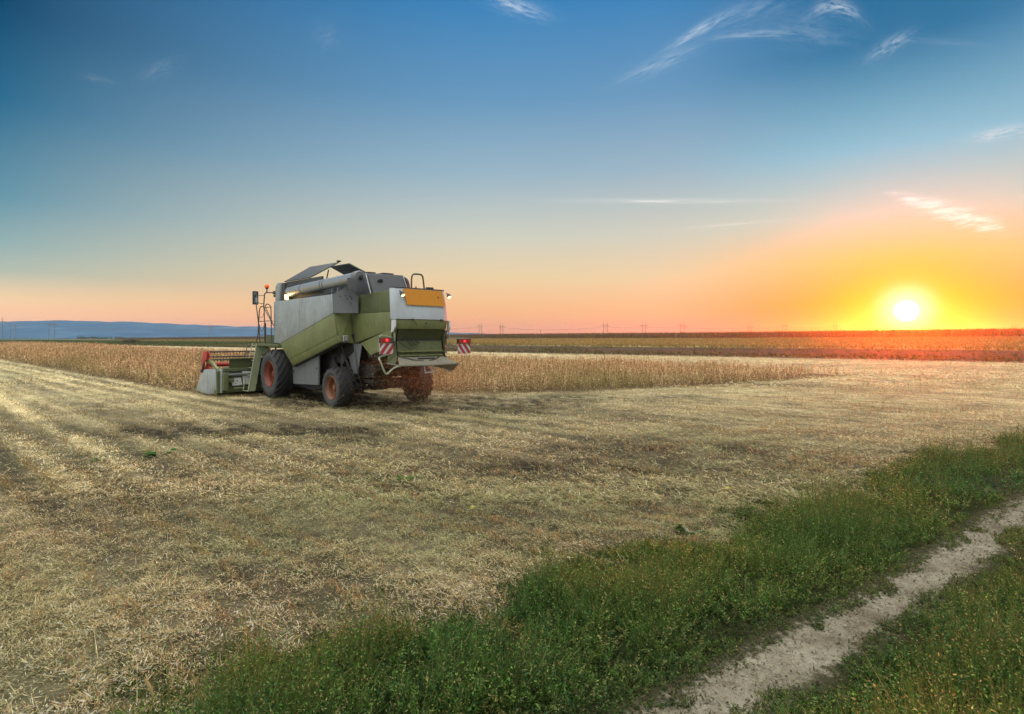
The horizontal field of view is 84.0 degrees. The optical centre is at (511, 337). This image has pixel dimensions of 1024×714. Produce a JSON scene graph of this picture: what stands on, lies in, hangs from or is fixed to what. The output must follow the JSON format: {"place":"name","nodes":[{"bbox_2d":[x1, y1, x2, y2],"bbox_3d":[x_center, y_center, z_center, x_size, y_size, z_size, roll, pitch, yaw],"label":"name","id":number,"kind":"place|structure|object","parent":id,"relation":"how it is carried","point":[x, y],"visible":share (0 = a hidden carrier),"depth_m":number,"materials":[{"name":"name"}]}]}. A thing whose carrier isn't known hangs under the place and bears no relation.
{"place":"outdoors","nodes":[
{"label":"outdoors","id":0,"kind":"place"},
{"bbox_2d":[0,320,486,338],"bbox_3d":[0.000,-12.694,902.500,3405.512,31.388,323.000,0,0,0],"label":"hills","id":1,"kind":"structure","parent":0,"point":[38,329],"depth_m":868.56,"materials":[{"name":"blue"}]},
{"bbox_2d":[0,339,1023,713],"bbox_3d":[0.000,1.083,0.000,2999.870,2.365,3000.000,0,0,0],"label":"ground","id":2,"kind":"structure","parent":0,"point":[480,403],"depth_m":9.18,"materials":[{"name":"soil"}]},
{"bbox_2d":[0,317,5,338],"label":"power pylon","id":3,"kind":"object","parent":2,"relation":"on","point":[2,321],"visible":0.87,"depth_m":641.27,"materials":[{"name":"grey metal"}]},
{"bbox_2d":[80,655,88,668],"bbox_3d":[-2.826,2.165,3.762,0.074,0.104,0.058,0,0,-11],"label":"corn stump","id":4,"kind":"object","parent":2,"relation":"on","point":[83,661],"visible":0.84,"depth_m":3.77,"materials":[{"name":"plant"}]},
{"bbox_2d":[31,336,165,338],"bbox_3d":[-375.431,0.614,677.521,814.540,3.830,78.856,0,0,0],"label":"distant trees","id":5,"kind":"object","parent":2,"relation":"on","point":[91,337],"visible":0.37,"depth_m":663.49,"materials":[{"name":"green plant"}]},
{"bbox_2d":[122,339,141,342],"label":"shrub","id":6,"kind":"object","parent":2,"relation":"on","point":[133,341],"visible":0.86,"depth_m":199.50,"materials":[{"name":"green plant"}]},
{"bbox_2d":[0,339,266,344],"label":"green field","id":7,"kind":"structure","parent":2,"relation":"on","point":[149,341],"depth_m":225.55,"materials":[{"name":"green plant"}]},
{"bbox_2d":[143,677,156,700],"bbox_3d":[-2.204,2.165,3.446,0.108,0.154,0.102,0,0,0],"label":"corn stump","id":8,"kind":"object","parent":2,"relation":"on","point":[148,684],"visible":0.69,"depth_m":3.48,"materials":[{"name":"plant"}]},
{"bbox_2d":[142,448,176,456],"bbox_3d":[-6.519,2.146,10.513,0.526,0.175,0.565,0,0,37],"label":"weed","id":9,"kind":"object","parent":2,"relation":"on","point":[149,453],"visible":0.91,"depth_m":10.47,"materials":[{"name":"green plant"}]},
{"bbox_2d":[290,567,311,574],"bbox_3d":[-1.941,2.171,5.252,0.182,0.063,0.206,0,0,0],"label":"weed","id":10,"kind":"object","parent":2,"relation":"on","point":[302,573],"visible":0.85,"depth_m":5.24,"materials":[{"name":"green plant"}]},
{"bbox_2d":[194,260,470,407],"bbox_3d":[-6.446,-0.235,20.710,6.472,4.870,11.792,0,0,-43],"label":"combine harvester","id":11,"kind":"object","parent":2,"relation":"on","point":[321,336],"visible":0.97,"depth_m":17.97,"materials":[{"name":"metal"}]},
{"bbox_2d":[396,475,424,481],"bbox_3d":[-1.561,2.157,8.706,0.442,0.124,0.357,0,0,0],"label":"weed","id":12,"kind":"object","parent":2,"relation":"on","point":[408,477],"visible":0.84,"depth_m":8.65,"materials":[{"name":"green plant"}]},
{"bbox_2d":[297,329,550,419],"bbox_3d":[-2.126,0.920,16.832,7.367,2.567,7.153,0,0,0],"label":"chaff","id":13,"kind":"object","parent":2,"relation":"on","point":[419,372],"visible":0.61,"depth_m":17.12,"materials":[{"name":"plant"}]},
{"bbox_2d":[0,341,851,393],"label":"standing crop","id":14,"kind":"object","parent":2,"relation":"on","point":[173,365],"visible":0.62,"depth_m":30.42,"materials":[{"name":"beige plant"}]},
{"bbox_2d":[504,590,509,601],"bbox_3d":[-0.043,2.154,4.685,0.069,0.121,0.063,0,0,6],"label":"corn stump","id":15,"kind":"object","parent":2,"relation":"on","point":[505,595],"visible":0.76,"depth_m":4.70,"materials":[{"name":"plant"}]},
{"bbox_2d":[34,421,1023,713],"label":"grass verge","id":16,"kind":"object","parent":2,"relation":"on","point":[264,687],"depth_m":4.25,"materials":[{"name":"green plant"}]},
{"bbox_2d":[49,342,1023,361],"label":"weeds","id":17,"kind":"object","parent":2,"relation":"on","point":[806,355],"visible":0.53,"depth_m":74.61,"materials":[{"name":"green plant"}]},
{"bbox_2d":[65,336,1023,350],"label":"yellow field","id":18,"kind":"structure","parent":2,"relation":"on","point":[944,342],"depth_m":135.24,"materials":[{"name":"yellow plant"}]},
{"bbox_2d":[116,328,1023,339],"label":"maize field","id":19,"kind":"structure","parent":2,"relation":"on","point":[992,332],"depth_m":200.82,"materials":[{"name":"green plant"}]},
{"bbox_2d":[675,524,708,535],"bbox_3d":[1.988,2.180,6.321,0.394,0.110,0.217,0,0,39],"label":"weed","id":20,"kind":"object","parent":2,"relation":"on","point":[679,527],"visible":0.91,"depth_m":6.39,"materials":[{"name":"green plant"}]},
{"bbox_2d":[705,515,1023,713],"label":"grass bank","id":21,"kind":"structure","parent":2,"relation":"on","point":[961,661],"depth_m":3.55,"materials":[{"name":"green plant"}]},
{"bbox_2d":[901,677,917,702],"bbox_3d":[2.354,2.092,3.344,0.089,0.195,0.115,0,0,9],"label":"grass tuft","id":22,"kind":"object","parent":21,"relation":"on","point":[910,691],"visible":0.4,"depth_m":3.35,"materials":[{"name":"green plant"}]},
{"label":"power pylon","id":23,"kind":"object","parent":2,"relation":"on","visible":0},
{"bbox_2d":[509,326,1015,329],"bbox_3d":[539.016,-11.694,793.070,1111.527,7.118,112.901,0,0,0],"label":"power line","id":24,"kind":"object","parent":23,"relation":"hanging from","point":[773,327],"visible":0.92,"depth_m":796.66,"materials":[{"name":"grey metal"}]},
{"bbox_2d":[0,0,1023,337],"label":"sky","id":25,"kind":"structure","parent":0,"point":[545,166],"materials":[{"name":"blue"}]},
{"bbox_2d":[601,490,1023,713],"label":"dirt path","id":26,"kind":"structure","parent":0,"point":[805,651],"depth_m":4.09,"materials":[{"name":"beige soil"}]}
]}

